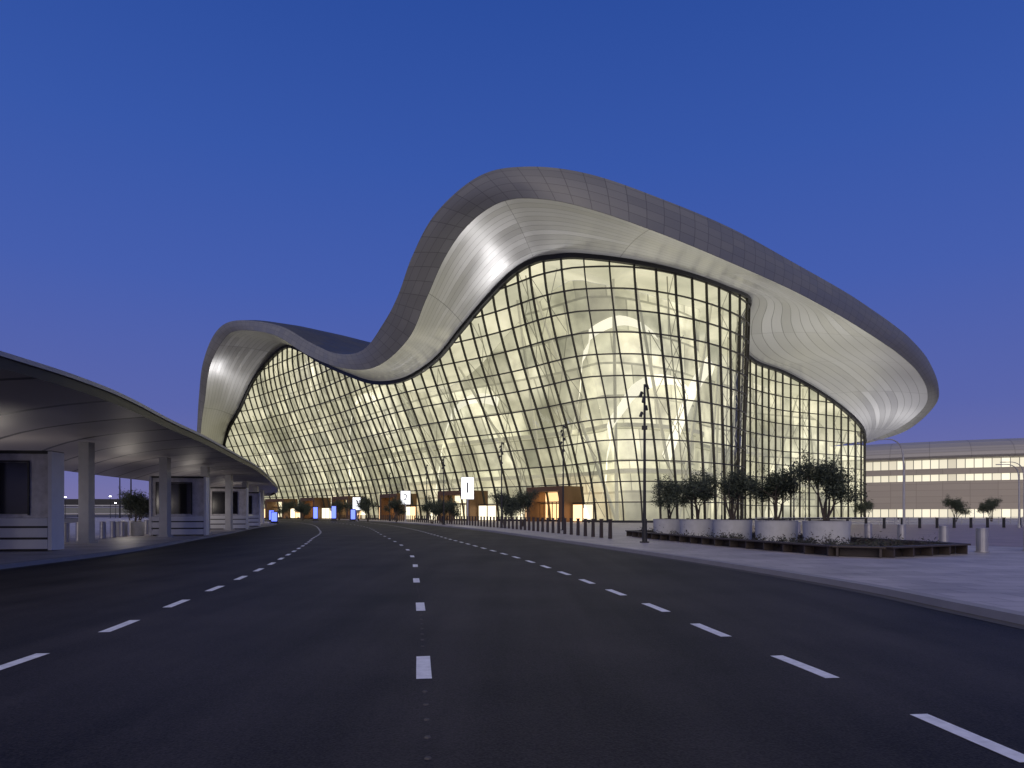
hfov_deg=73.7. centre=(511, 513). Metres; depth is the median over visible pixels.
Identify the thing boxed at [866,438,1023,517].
terminal wing building
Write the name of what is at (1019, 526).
street lamp
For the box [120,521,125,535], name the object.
bollard
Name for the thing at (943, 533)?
bollard
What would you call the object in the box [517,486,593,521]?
entrance portal
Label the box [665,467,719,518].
olive tree
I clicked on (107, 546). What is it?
pavement
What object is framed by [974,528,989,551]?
bollard
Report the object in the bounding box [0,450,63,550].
service kiosk
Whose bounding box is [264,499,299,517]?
entrance portal
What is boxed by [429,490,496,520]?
entrance portal
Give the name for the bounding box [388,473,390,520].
lamp mast
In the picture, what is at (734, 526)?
planter pot
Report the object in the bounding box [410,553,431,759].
road studs
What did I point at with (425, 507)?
olive tree
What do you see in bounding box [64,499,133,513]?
car park building
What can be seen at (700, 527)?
planter pot
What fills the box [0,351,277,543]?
forecourt canopy
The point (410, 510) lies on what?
entrance portal
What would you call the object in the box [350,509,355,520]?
information pylon
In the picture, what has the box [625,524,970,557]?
planter bench
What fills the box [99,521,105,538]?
bollard
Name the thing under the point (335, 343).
roof top
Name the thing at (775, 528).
planter pot
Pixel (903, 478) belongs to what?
street lamp
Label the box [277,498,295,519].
olive tree
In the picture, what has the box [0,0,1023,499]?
sky
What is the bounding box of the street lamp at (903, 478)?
[874,439,904,524]
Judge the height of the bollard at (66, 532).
1.000 m
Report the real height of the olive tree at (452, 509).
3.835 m
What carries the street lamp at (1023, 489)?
on the dropoff road at (1008, 535)
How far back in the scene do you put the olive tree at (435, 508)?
97.70 m
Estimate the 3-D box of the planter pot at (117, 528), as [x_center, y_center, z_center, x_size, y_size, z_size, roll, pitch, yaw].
[-25.500,0.985,44.500,0.812,0.950,0.812,0,0,0]
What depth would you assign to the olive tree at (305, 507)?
169.94 m
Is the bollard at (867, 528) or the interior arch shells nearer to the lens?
the bollard at (867, 528)
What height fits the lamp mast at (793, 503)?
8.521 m
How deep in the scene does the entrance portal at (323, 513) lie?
200.38 m
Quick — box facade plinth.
[264,517,863,522]
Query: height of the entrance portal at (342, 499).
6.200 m
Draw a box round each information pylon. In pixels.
[267,510,274,521]
[270,511,278,522]
[312,506,318,520]
[330,505,337,520]
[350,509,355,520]
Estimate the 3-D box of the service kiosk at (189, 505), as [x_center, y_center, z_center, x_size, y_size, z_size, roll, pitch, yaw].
[-21.994,-0.510,45.171,3.460,3.900,0.960,0,0,-12]
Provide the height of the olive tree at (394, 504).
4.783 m
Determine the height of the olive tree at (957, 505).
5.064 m
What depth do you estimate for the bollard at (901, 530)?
33.83 m
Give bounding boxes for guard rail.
[755,517,1022,524]
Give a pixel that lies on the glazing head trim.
(507, 278)
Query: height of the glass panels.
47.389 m
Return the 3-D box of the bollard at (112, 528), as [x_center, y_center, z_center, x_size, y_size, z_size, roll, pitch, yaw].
[-24.676,0.960,42.230,0.406,1.000,0.406,0,0,0]
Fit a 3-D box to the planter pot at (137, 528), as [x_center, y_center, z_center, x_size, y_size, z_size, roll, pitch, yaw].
[-24.600,0.985,44.900,0.812,0.950,0.812,0,0,0]
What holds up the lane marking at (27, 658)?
on the road at (306, 655)
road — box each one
[0,519,1023,767]
[752,525,1023,546]
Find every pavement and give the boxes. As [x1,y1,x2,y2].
[0,517,278,570]
[330,519,1023,628]
[363,518,1023,577]
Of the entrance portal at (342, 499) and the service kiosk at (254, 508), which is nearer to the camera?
the service kiosk at (254, 508)
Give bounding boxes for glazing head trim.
[223,253,866,445]
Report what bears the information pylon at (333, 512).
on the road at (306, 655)
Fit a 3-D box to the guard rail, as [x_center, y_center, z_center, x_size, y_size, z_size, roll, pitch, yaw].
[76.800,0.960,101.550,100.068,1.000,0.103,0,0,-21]
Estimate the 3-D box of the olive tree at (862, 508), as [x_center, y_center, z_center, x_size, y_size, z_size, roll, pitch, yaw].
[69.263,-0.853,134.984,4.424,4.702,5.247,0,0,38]
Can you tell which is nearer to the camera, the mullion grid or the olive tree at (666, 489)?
the olive tree at (666, 489)
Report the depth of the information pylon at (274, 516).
103.83 m
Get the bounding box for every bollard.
[64,523,69,541]
[75,522,77,540]
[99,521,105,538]
[110,521,115,536]
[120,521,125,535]
[128,521,133,535]
[144,520,148,533]
[864,524,871,539]
[897,524,905,539]
[938,526,948,541]
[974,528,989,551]
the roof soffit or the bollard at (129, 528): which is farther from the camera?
the roof soffit
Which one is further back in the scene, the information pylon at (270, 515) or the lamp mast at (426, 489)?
the information pylon at (270, 515)
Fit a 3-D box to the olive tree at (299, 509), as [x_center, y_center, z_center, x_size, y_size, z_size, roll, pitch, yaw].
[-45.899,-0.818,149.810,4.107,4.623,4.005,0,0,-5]
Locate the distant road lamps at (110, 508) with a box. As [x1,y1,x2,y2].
[64,495,143,517]
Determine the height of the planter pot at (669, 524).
1.170 m
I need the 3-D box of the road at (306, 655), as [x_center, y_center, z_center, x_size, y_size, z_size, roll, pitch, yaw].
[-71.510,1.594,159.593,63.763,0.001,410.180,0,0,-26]
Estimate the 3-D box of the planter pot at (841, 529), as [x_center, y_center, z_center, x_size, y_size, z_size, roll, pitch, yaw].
[13.900,0.875,30.200,1.989,1.170,1.989,0,0,0]
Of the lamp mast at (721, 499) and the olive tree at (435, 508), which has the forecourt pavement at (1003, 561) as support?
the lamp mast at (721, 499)
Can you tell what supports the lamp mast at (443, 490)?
on the pavement at (997, 599)
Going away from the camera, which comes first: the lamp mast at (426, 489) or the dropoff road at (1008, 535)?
the dropoff road at (1008, 535)
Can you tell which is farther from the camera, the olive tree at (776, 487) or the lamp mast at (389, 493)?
the lamp mast at (389, 493)
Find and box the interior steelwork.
[248,279,846,519]
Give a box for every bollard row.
[341,515,612,538]
[686,518,1021,527]
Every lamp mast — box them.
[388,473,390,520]
[425,465,427,522]
[442,456,445,524]
[499,442,503,527]
[560,426,565,529]
[639,384,648,542]
[720,471,722,519]
[792,461,794,519]
[804,473,805,519]
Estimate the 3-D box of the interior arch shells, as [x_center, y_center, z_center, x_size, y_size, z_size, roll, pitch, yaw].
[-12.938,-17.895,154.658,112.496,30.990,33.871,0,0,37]
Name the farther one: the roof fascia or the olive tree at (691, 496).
the roof fascia
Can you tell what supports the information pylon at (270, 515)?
on the pavement at (107, 546)
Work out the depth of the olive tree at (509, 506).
75.38 m
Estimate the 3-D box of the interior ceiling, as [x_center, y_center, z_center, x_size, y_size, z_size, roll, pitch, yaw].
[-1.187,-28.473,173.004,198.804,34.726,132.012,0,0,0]
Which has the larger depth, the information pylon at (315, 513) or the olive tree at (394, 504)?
the information pylon at (315, 513)
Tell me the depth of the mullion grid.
131.43 m
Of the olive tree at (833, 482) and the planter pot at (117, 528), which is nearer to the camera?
the olive tree at (833, 482)
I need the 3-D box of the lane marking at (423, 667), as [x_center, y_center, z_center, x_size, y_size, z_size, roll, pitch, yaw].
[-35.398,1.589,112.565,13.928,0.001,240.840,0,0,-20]
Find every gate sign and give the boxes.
[353,497,360,520]
[400,491,410,521]
[461,477,473,523]
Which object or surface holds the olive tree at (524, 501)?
on the forecourt pavement at (1003, 561)
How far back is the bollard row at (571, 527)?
61.17 m
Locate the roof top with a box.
[250,296,862,443]
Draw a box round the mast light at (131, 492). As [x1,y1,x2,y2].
[130,479,131,517]
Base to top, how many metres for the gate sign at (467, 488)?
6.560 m
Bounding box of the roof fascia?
[197,167,938,442]
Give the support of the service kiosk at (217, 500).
on the pavement at (107, 546)
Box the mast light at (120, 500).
[119,478,120,517]
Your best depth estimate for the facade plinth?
152.15 m
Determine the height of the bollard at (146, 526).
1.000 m
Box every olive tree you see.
[116,490,148,521]
[117,487,148,519]
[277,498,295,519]
[292,501,310,519]
[295,501,312,519]
[328,499,349,519]
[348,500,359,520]
[354,494,377,521]
[383,496,407,521]
[419,494,441,523]
[429,498,450,523]
[438,497,462,521]
[488,486,521,525]
[510,486,539,526]
[650,474,692,517]
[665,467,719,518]
[684,465,762,518]
[743,464,808,519]
[785,449,872,519]
[851,499,875,518]
[942,494,971,521]
[976,496,1002,520]
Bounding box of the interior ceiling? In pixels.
[226,259,862,460]
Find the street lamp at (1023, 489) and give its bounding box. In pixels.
[1000,462,1023,525]
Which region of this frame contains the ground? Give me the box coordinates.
[64,514,223,522]
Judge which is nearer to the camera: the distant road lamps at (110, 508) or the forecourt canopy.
the forecourt canopy
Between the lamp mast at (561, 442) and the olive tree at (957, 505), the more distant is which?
the olive tree at (957, 505)
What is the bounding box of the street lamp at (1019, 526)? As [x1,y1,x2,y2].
[996,464,1020,527]
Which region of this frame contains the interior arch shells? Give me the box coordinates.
[348,315,714,493]
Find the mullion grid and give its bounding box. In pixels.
[225,259,865,519]
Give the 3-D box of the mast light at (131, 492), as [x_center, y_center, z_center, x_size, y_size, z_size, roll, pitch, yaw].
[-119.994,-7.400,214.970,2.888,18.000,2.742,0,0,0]
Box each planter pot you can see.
[116,522,127,535]
[131,521,144,535]
[653,518,679,533]
[680,519,715,536]
[713,519,752,539]
[754,520,797,541]
[802,520,850,544]
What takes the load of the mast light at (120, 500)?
on the ground
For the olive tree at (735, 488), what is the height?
3.040 m
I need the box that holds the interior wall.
[251,280,862,519]
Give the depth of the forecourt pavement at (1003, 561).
24.50 m
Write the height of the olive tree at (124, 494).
3.878 m
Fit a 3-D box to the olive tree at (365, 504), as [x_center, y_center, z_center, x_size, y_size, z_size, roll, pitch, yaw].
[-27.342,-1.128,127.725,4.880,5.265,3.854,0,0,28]
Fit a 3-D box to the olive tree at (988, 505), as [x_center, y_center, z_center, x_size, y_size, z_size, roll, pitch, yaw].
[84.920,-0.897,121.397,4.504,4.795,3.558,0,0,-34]
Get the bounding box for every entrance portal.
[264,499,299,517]
[300,497,330,518]
[330,496,364,518]
[379,493,416,519]
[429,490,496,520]
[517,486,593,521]
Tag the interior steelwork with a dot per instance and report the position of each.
(615, 511)
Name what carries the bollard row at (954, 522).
on the dropoff road at (1008, 535)
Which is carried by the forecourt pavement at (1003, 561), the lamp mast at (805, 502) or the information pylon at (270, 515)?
the lamp mast at (805, 502)
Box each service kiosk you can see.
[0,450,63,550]
[149,476,208,535]
[210,487,247,528]
[233,492,259,525]
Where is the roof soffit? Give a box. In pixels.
[201,198,927,444]
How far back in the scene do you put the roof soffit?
126.85 m
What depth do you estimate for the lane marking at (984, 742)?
5.27 m
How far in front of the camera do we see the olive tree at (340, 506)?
149.19 m
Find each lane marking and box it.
[0,520,320,669]
[342,523,431,678]
[408,528,1023,761]
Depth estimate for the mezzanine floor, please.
135.79 m
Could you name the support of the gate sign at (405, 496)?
on the pavement at (997, 599)
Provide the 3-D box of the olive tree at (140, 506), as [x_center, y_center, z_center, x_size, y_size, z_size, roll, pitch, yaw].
[-31.223,-0.332,57.479,3.318,3.643,3.935,0,0,-20]
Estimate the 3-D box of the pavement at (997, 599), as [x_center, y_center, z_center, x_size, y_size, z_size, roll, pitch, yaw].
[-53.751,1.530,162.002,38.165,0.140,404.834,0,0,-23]
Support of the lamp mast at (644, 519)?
on the pavement at (997, 599)
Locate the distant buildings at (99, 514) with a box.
[64,514,132,514]
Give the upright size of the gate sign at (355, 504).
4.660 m
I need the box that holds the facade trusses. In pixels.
[228,269,862,518]
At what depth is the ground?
391.10 m
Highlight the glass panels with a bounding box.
[735,321,747,518]
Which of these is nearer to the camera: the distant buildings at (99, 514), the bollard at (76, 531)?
the bollard at (76, 531)
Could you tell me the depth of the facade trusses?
132.35 m
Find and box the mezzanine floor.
[278,423,824,492]
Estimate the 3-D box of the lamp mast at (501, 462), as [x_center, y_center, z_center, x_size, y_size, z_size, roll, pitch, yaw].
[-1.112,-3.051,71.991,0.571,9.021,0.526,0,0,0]

